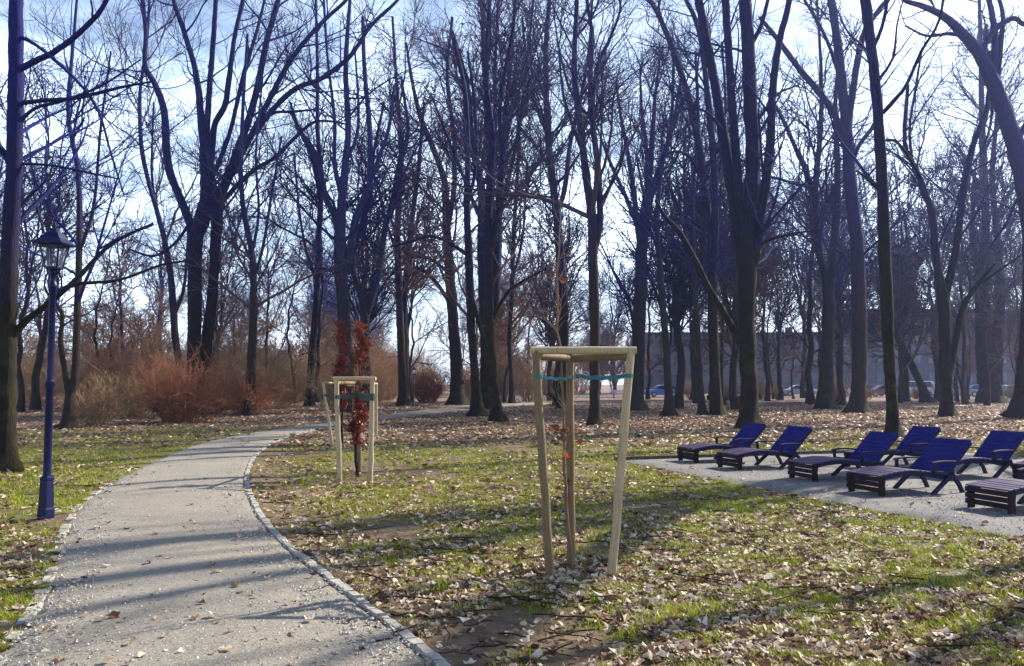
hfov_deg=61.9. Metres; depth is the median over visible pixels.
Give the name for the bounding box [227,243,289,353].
bare tree
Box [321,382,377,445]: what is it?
stake frame
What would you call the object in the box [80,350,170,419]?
shrub
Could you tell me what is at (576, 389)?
shrub
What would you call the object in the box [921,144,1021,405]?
bare tree
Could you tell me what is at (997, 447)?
sun lounger
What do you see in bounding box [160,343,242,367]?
shrub
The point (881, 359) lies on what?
window
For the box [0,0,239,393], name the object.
bare tree
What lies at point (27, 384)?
shrub
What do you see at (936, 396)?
bare tree
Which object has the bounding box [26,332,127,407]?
shrub
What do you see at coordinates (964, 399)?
bare tree
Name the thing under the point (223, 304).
bare tree
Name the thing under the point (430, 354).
shrub
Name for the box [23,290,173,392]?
bare tree
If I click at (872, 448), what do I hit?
sun lounger
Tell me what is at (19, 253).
bare tree
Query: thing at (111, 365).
shrub
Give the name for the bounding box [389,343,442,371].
shrub
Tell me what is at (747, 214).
bare tree
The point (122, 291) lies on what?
bare tree
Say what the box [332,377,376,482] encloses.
stake frame
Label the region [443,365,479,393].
shrub
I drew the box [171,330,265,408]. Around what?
shrub
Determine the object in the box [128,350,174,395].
shrub
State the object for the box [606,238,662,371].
bare tree
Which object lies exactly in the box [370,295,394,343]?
bare tree
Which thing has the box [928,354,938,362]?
window
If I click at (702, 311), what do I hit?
bare tree
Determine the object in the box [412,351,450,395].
shrub
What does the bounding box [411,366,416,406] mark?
street lamp
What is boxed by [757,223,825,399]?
bare tree
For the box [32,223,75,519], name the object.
street lamp
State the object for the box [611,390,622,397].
park bench
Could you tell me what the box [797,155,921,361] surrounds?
bare tree
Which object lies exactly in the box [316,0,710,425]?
bare tree
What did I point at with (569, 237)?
bare tree
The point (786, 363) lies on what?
window
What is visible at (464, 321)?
bare tree
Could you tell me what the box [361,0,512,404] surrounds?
bare tree
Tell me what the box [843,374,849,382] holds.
window
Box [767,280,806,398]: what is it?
bare tree
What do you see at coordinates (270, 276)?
bare tree
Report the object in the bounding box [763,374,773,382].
window
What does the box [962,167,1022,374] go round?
bare tree
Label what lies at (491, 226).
bare tree
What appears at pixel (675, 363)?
window
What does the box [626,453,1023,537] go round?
gravel pad
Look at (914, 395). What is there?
shrub
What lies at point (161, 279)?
bare tree
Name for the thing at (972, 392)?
parked car
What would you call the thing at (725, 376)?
window
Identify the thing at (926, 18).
sky
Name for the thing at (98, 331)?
bare tree
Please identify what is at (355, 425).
young beech
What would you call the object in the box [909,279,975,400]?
bare tree
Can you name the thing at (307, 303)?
bare tree
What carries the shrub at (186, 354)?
on the ground at (490, 629)
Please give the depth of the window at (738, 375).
145.75 m
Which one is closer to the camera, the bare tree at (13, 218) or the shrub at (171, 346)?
the bare tree at (13, 218)
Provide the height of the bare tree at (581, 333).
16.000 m
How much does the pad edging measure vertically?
0.110 m
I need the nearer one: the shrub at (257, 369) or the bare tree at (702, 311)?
the shrub at (257, 369)
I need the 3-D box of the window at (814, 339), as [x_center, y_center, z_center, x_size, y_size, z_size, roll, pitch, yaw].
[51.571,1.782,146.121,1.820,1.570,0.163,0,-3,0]
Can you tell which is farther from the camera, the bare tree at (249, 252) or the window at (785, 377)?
the window at (785, 377)
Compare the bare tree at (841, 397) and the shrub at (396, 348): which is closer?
the bare tree at (841, 397)
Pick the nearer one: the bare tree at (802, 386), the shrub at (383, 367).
the shrub at (383, 367)
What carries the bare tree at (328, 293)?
on the ground at (490, 629)
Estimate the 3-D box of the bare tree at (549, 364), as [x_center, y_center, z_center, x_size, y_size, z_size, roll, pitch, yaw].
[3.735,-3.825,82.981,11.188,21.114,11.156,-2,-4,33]
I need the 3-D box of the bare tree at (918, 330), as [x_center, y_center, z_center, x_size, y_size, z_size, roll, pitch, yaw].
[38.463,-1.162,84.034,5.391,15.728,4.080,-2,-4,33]
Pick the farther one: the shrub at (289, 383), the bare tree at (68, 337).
the shrub at (289, 383)
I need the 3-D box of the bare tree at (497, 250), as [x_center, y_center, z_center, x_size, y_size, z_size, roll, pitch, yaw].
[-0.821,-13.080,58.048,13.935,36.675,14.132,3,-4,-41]
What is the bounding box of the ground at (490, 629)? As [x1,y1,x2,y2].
[0,385,1023,665]
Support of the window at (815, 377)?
in the apartment building at (785, 381)
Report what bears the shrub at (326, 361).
on the ground at (490, 629)
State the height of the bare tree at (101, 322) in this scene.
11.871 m
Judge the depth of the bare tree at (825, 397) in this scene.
54.87 m
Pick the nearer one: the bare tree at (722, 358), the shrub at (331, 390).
the shrub at (331, 390)
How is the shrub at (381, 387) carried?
on the ground at (490, 629)
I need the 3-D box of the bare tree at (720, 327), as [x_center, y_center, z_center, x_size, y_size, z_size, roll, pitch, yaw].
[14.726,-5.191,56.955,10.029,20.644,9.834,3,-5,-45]
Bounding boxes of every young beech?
[330,317,351,444]
[341,316,374,478]
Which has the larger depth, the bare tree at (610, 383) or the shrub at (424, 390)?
the bare tree at (610, 383)
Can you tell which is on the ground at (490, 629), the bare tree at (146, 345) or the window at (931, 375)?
the bare tree at (146, 345)
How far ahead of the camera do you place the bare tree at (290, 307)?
70.67 m
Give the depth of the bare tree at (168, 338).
118.68 m
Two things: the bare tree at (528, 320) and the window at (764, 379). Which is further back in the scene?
the window at (764, 379)
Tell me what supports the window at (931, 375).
in the apartment building at (925, 365)
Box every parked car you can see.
[644,385,674,396]
[783,385,815,395]
[814,385,850,395]
[868,385,897,396]
[909,381,934,394]
[952,385,977,396]
[960,385,978,395]
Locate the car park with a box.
[436,395,972,396]
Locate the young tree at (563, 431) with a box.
[540,193,582,566]
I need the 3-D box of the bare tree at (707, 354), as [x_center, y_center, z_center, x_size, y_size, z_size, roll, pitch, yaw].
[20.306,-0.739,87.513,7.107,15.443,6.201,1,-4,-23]
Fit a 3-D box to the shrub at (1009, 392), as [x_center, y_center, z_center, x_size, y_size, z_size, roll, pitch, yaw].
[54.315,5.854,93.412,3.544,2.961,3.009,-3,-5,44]
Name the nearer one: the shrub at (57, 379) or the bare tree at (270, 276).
the bare tree at (270, 276)
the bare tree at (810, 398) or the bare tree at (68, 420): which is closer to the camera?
the bare tree at (68, 420)
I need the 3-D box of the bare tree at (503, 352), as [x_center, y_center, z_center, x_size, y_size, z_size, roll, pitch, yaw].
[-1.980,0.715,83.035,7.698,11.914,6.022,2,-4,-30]
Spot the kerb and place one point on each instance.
(418, 643)
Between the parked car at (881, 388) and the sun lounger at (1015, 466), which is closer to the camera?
the sun lounger at (1015, 466)
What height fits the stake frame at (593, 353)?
2.018 m
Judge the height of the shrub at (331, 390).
5.321 m
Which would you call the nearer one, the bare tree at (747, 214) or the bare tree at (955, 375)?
the bare tree at (747, 214)
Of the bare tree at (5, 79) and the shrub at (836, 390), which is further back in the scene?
the shrub at (836, 390)
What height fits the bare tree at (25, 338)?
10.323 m
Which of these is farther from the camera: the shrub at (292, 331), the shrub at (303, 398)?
the shrub at (292, 331)
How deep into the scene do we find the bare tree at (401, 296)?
62.09 m
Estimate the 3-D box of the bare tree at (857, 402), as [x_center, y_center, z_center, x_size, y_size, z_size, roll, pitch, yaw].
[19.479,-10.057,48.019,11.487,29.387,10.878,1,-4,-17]
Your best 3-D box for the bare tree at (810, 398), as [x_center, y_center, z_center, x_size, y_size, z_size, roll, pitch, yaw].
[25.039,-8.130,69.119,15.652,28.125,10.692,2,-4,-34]
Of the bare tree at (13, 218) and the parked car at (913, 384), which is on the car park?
the parked car at (913, 384)
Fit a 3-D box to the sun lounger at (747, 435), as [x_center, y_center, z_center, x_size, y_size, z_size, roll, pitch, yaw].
[4.339,2.272,17.640,1.716,0.788,0.815,1,-4,-19]
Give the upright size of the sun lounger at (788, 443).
0.788 m
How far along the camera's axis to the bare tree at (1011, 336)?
93.39 m
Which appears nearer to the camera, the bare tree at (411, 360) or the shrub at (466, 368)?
the bare tree at (411, 360)
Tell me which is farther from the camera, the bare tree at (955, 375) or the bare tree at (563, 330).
the bare tree at (955, 375)
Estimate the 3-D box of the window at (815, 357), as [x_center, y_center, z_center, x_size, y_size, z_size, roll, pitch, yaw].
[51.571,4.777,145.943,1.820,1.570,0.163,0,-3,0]
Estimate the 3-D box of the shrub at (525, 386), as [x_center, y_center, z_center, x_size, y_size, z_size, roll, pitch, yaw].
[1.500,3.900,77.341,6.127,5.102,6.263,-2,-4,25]
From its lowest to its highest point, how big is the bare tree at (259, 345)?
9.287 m
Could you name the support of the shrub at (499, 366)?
on the ground at (490, 629)
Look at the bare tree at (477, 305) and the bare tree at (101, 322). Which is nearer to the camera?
the bare tree at (477, 305)
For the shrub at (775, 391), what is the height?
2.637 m
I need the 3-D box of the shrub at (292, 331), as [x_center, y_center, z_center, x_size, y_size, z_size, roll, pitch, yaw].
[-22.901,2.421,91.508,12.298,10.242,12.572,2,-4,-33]
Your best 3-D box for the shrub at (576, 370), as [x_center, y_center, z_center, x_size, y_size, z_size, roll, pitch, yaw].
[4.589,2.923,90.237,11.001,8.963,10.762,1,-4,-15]
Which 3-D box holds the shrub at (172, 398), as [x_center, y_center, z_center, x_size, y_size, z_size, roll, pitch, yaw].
[-13.839,2.050,35.389,4.530,3.908,5.100,3,-5,-42]
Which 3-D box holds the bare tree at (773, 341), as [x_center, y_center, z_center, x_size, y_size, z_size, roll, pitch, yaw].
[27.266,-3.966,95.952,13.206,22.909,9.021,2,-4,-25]
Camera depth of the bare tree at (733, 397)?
53.58 m
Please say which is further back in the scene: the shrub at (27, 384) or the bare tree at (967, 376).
the bare tree at (967, 376)
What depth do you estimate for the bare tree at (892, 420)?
26.17 m
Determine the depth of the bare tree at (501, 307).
129.74 m
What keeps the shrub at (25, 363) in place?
on the ground at (490, 629)
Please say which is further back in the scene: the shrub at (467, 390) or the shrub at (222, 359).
the shrub at (467, 390)
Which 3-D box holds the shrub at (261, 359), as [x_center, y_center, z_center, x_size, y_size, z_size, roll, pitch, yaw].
[-18.000,2.135,57.135,7.790,6.346,7.620,3,-5,-44]
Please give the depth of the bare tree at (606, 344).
128.62 m
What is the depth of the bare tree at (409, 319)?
75.92 m
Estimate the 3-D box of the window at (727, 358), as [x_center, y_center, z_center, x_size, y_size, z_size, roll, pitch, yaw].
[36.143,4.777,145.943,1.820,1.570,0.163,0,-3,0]
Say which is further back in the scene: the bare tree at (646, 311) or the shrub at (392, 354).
the bare tree at (646, 311)
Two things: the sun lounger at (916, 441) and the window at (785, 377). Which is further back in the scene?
the window at (785, 377)
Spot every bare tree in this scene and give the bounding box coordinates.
[0,0,230,429]
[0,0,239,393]
[0,0,278,472]
[0,47,110,411]
[0,47,134,410]
[0,66,46,224]
[0,141,40,315]
[0,165,43,360]
[17,230,53,350]
[17,300,71,378]
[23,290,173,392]
[32,160,170,364]
[42,197,162,394]
[58,286,170,380]
[65,233,160,371]
[70,299,108,356]
[74,0,398,413]
[99,283,187,374]
[110,184,194,363]
[129,0,414,416]
[141,319,185,356]
[151,138,283,365]
[162,218,248,366]
[169,337,242,358]
[172,240,240,333]
[176,269,202,343]
[185,258,244,339]
[204,0,417,406]
[204,287,298,369]
[206,169,326,399]
[217,0,461,412]
[218,269,257,350]
[223,277,275,344]
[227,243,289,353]
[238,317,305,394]
[239,210,333,402]
[269,60,462,410]
[270,224,346,341]
[272,245,336,343]
[277,171,387,402]
[277,274,354,371]
[283,105,437,386]
[291,255,355,344]
[292,302,369,361]
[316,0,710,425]
[329,284,395,357]
[331,0,511,406]
[350,166,473,401]
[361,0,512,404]
[362,0,578,416]
[367,237,448,375]
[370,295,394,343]
[370,319,393,360]
[372,0,674,422]
[375,0,581,408]
[423,239,540,366]
[425,0,641,408]
[441,280,479,371]
[459,306,523,370]
[461,71,609,402]
[466,269,527,354]
[479,243,544,402]
[496,320,545,384]
[503,192,611,400]
[503,244,549,389]
[505,124,627,405]
[553,8,740,410]
[560,2,736,416]
[569,301,608,372]
[570,260,623,374]
[572,0,788,415]
[573,323,624,394]
[581,246,634,394]
[581,296,628,370]
[581,335,651,393]
[586,67,782,407]
[592,7,784,415]
[601,319,646,387]
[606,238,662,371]
[614,222,689,398]
[617,0,872,428]
[623,313,657,378]
[630,205,706,375]
[648,159,721,403]
[648,196,718,399]
[654,46,832,409]
[664,94,787,404]
[669,155,792,371]
[678,109,791,367]
[682,84,799,372]
[699,290,731,394]
[719,203,820,400]
[722,0,926,409]
[727,215,807,379]
[742,61,923,404]
[753,0,990,412]
[754,0,980,437]
[756,238,795,398]
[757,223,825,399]
[760,170,843,397]
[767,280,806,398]
[774,252,875,369]
[775,163,874,378]
[776,201,873,365]
[778,152,914,405]
[780,184,874,372]
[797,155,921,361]
[818,209,878,368]
[835,272,882,377]
[842,130,968,400]
[843,15,1023,416]
[843,199,960,402]
[846,143,957,402]
[868,0,1023,403]
[875,255,930,391]
[877,135,1014,400]
[879,0,1023,418]
[895,123,1021,404]
[907,275,976,401]
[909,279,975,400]
[918,272,994,391]
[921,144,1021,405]
[931,220,1021,376]
[931,281,1013,399]
[950,282,974,394]
[956,156,1022,367]
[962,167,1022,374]
[969,297,1018,366]
[991,175,1021,360]
[1004,292,1019,365]
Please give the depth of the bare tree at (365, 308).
52.39 m
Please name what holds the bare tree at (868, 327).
on the ground at (490, 629)
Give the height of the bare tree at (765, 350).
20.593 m
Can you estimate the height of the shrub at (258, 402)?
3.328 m
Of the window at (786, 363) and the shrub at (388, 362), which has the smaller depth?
the shrub at (388, 362)
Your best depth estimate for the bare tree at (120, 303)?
78.60 m
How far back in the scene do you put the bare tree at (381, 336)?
109.34 m
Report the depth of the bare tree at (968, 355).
88.77 m
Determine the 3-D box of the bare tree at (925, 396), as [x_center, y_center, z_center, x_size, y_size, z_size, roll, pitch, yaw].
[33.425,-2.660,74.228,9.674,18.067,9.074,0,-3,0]
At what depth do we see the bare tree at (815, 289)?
81.58 m
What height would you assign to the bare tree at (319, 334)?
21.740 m
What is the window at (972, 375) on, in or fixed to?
in the apartment building at (925, 365)
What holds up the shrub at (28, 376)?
on the ground at (490, 629)
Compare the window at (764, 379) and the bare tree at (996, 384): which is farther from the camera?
the window at (764, 379)
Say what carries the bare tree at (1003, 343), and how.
on the ground at (490, 629)
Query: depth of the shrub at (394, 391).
83.93 m
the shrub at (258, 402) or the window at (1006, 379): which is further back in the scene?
the window at (1006, 379)
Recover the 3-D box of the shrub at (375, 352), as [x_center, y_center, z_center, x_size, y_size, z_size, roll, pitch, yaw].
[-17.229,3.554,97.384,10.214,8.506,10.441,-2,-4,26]
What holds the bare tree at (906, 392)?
on the ground at (490, 629)
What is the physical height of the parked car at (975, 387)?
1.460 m
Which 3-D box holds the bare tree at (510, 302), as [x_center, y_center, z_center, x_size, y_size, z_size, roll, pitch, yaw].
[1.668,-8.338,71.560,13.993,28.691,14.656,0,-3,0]
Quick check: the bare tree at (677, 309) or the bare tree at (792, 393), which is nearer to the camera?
the bare tree at (677, 309)
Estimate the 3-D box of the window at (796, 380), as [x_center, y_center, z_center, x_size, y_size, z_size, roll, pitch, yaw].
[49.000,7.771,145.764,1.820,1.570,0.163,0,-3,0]
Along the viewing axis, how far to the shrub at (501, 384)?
78.98 m
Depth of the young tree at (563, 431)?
7.54 m
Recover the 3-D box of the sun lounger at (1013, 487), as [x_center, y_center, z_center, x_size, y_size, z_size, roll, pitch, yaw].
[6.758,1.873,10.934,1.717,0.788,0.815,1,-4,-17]
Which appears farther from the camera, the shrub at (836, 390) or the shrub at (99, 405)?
the shrub at (836, 390)
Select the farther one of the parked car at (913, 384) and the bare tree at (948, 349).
the parked car at (913, 384)
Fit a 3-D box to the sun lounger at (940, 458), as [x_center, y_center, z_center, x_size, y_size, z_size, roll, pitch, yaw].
[5.869,1.972,12.599,1.716,0.788,0.815,1,-4,-19]
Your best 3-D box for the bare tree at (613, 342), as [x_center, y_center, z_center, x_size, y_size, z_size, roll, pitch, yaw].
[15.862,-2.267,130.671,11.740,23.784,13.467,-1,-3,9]
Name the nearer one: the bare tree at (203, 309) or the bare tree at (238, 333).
the bare tree at (238, 333)
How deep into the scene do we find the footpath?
72.49 m
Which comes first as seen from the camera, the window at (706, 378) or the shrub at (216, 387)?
the shrub at (216, 387)
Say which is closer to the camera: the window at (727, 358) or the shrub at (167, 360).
the shrub at (167, 360)
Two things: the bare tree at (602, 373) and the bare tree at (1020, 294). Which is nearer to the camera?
the bare tree at (1020, 294)
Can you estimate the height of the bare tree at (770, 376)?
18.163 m
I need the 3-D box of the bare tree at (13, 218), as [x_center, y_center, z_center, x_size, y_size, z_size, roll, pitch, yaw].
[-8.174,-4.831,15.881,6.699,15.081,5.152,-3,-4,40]
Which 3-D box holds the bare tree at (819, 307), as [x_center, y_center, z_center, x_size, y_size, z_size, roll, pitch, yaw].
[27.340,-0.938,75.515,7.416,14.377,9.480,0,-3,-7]
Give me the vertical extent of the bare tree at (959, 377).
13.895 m
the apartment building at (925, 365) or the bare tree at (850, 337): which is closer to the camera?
the bare tree at (850, 337)
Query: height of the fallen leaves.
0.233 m
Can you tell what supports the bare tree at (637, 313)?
on the ground at (490, 629)
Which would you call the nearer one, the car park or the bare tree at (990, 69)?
the bare tree at (990, 69)
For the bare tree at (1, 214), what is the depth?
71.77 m
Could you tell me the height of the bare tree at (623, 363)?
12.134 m
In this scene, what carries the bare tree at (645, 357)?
on the ground at (490, 629)
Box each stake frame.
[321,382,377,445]
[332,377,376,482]
[530,346,636,575]
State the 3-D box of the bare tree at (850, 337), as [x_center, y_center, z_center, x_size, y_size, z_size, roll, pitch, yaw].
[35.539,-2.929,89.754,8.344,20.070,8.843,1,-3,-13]
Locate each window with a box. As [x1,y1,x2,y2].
[644,374,653,382]
[658,374,663,382]
[673,356,677,365]
[703,374,709,382]
[719,356,728,365]
[723,374,728,382]
[737,374,740,382]
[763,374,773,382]
[780,356,788,365]
[781,374,788,382]
[793,374,800,382]
[794,356,801,365]
[808,339,818,347]
[811,374,818,382]
[812,356,817,365]
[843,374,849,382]
[876,354,882,362]
[877,373,884,381]
[911,354,921,362]
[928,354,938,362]
[929,373,934,381]
[965,373,973,381]
[1003,373,1008,381]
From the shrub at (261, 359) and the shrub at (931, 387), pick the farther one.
the shrub at (931, 387)
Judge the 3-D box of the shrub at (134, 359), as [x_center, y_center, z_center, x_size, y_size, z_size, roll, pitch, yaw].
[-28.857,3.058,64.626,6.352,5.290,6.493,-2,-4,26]
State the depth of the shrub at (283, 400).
55.43 m
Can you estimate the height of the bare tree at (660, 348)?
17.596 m
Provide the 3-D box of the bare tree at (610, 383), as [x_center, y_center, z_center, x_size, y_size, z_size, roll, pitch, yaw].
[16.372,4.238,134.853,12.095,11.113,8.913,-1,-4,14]
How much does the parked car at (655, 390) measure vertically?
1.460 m
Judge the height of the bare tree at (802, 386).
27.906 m
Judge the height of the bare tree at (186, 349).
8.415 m
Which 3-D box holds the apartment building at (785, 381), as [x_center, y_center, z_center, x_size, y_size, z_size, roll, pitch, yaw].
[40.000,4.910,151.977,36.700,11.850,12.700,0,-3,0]
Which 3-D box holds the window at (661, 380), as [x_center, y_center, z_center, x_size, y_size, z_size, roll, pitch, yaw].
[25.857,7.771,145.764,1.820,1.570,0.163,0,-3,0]
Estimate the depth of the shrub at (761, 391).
87.34 m
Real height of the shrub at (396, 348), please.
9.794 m
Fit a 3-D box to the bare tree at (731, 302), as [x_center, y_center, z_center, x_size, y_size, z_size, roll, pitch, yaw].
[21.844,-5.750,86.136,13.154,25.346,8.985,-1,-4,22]
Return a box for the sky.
[0,0,1023,384]
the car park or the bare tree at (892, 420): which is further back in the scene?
the car park
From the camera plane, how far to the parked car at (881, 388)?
104.88 m
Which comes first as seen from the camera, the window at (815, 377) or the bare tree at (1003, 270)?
the bare tree at (1003, 270)
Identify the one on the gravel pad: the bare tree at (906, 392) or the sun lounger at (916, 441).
the sun lounger at (916, 441)
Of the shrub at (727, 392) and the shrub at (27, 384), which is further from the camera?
the shrub at (727, 392)
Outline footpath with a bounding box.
[507,400,1005,406]
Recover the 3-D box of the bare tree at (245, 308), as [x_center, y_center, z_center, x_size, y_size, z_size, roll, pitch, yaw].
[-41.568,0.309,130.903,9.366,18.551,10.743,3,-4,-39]
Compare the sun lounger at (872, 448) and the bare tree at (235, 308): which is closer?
the sun lounger at (872, 448)
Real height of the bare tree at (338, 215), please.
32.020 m
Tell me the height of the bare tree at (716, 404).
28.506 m
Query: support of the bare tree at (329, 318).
on the ground at (490, 629)
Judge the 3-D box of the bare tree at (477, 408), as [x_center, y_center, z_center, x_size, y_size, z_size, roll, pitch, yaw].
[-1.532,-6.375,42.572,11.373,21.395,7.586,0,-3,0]
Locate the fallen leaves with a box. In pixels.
[0,401,1023,665]
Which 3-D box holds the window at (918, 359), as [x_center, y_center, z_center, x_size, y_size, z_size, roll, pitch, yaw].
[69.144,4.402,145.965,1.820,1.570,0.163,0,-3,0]
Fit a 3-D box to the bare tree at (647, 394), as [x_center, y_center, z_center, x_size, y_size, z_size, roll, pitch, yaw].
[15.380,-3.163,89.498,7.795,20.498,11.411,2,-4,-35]
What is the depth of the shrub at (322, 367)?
78.28 m
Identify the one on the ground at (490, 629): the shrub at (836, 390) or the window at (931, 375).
the shrub at (836, 390)
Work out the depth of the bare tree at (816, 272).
93.55 m
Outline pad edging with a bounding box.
[614,448,895,461]
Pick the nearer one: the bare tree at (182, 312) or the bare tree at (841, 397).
the bare tree at (841, 397)
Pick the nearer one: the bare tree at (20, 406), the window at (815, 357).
the bare tree at (20, 406)
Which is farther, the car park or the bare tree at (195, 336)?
the car park
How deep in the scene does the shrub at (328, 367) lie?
85.12 m
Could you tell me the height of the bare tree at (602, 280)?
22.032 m
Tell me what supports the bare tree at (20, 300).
on the ground at (490, 629)
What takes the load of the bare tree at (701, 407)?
on the ground at (490, 629)
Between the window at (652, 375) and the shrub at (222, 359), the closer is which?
the shrub at (222, 359)
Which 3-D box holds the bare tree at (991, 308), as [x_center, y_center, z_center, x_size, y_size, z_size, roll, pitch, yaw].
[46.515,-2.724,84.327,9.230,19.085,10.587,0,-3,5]
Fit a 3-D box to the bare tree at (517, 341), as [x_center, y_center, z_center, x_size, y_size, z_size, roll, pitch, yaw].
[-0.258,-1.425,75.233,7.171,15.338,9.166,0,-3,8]
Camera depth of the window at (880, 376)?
145.75 m
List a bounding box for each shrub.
[16,328,87,406]
[16,348,56,402]
[17,351,31,374]
[25,343,71,391]
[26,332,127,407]
[43,356,69,394]
[54,340,155,407]
[55,357,143,425]
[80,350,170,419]
[89,340,169,404]
[110,339,241,423]
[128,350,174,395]
[136,351,185,391]
[139,325,225,359]
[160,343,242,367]
[162,341,245,362]
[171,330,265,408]
[174,355,263,413]
[204,359,293,415]
[212,319,295,402]
[213,348,293,408]
[246,309,354,396]
[257,343,325,408]
[272,373,299,400]
[276,348,338,401]
[277,355,322,401]
[291,335,386,410]
[293,335,373,398]
[305,351,372,399]
[333,332,396,373]
[354,341,397,399]
[370,337,424,396]
[371,343,422,397]
[371,357,397,400]
[372,335,417,370]
[373,363,397,400]
[385,333,449,392]
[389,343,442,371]
[394,358,449,402]
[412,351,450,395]
[436,360,498,401]
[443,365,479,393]
[462,344,527,393]
[479,350,531,401]
[495,342,544,394]
[499,348,554,401]
[513,327,600,398]
[542,337,602,393]
[684,380,705,398]
[724,385,740,400]
[739,372,774,399]
[764,378,786,397]
[834,374,850,399]
[866,382,882,399]
[909,386,918,398]
[924,379,953,394]
[1003,373,1013,398]
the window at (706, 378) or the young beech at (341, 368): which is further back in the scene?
the window at (706, 378)
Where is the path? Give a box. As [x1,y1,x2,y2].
[0,403,550,665]
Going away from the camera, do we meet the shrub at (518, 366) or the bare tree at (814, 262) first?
the bare tree at (814, 262)
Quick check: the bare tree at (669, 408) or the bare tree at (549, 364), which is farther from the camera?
the bare tree at (549, 364)
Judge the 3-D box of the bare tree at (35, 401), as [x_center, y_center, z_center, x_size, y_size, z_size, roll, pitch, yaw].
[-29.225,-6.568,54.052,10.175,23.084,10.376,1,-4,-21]
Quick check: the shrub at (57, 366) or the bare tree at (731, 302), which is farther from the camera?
the shrub at (57, 366)
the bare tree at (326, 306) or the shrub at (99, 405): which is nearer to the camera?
the shrub at (99, 405)
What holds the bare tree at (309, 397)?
on the ground at (490, 629)
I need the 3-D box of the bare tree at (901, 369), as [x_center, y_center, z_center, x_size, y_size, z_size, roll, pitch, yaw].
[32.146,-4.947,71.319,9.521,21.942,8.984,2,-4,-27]
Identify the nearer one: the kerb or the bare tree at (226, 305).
the kerb
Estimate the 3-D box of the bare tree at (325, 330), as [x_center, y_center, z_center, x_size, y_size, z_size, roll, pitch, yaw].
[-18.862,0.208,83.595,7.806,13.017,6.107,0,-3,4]
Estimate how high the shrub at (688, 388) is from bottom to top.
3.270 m
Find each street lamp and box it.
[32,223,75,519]
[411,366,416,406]
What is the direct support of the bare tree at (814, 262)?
on the ground at (490, 629)
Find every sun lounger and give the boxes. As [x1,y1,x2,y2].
[677,423,766,462]
[716,426,812,469]
[787,431,898,481]
[844,426,940,467]
[846,437,971,496]
[917,430,1023,479]
[965,467,1023,514]
[1012,461,1023,478]
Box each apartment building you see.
[631,327,851,392]
[834,309,1018,386]
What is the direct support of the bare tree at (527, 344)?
on the ground at (490, 629)
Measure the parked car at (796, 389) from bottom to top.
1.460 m
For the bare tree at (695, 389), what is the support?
on the ground at (490, 629)
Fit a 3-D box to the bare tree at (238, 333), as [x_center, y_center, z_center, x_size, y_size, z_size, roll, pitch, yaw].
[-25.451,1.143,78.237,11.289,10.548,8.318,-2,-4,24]
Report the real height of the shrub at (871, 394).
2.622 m
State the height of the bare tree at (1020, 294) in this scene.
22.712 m
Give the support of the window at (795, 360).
in the apartment building at (785, 381)
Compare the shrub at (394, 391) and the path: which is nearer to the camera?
the path
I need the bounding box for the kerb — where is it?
[0,427,450,665]
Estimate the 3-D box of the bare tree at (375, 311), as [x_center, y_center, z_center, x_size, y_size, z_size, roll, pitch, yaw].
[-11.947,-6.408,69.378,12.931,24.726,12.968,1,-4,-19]
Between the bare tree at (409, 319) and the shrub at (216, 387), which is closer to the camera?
the shrub at (216, 387)
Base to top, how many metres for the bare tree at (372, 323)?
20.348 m
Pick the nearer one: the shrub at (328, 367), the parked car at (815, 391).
the shrub at (328, 367)
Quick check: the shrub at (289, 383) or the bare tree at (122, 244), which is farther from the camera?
the shrub at (289, 383)
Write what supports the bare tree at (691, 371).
on the ground at (490, 629)
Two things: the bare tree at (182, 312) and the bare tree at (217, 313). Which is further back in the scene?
the bare tree at (182, 312)

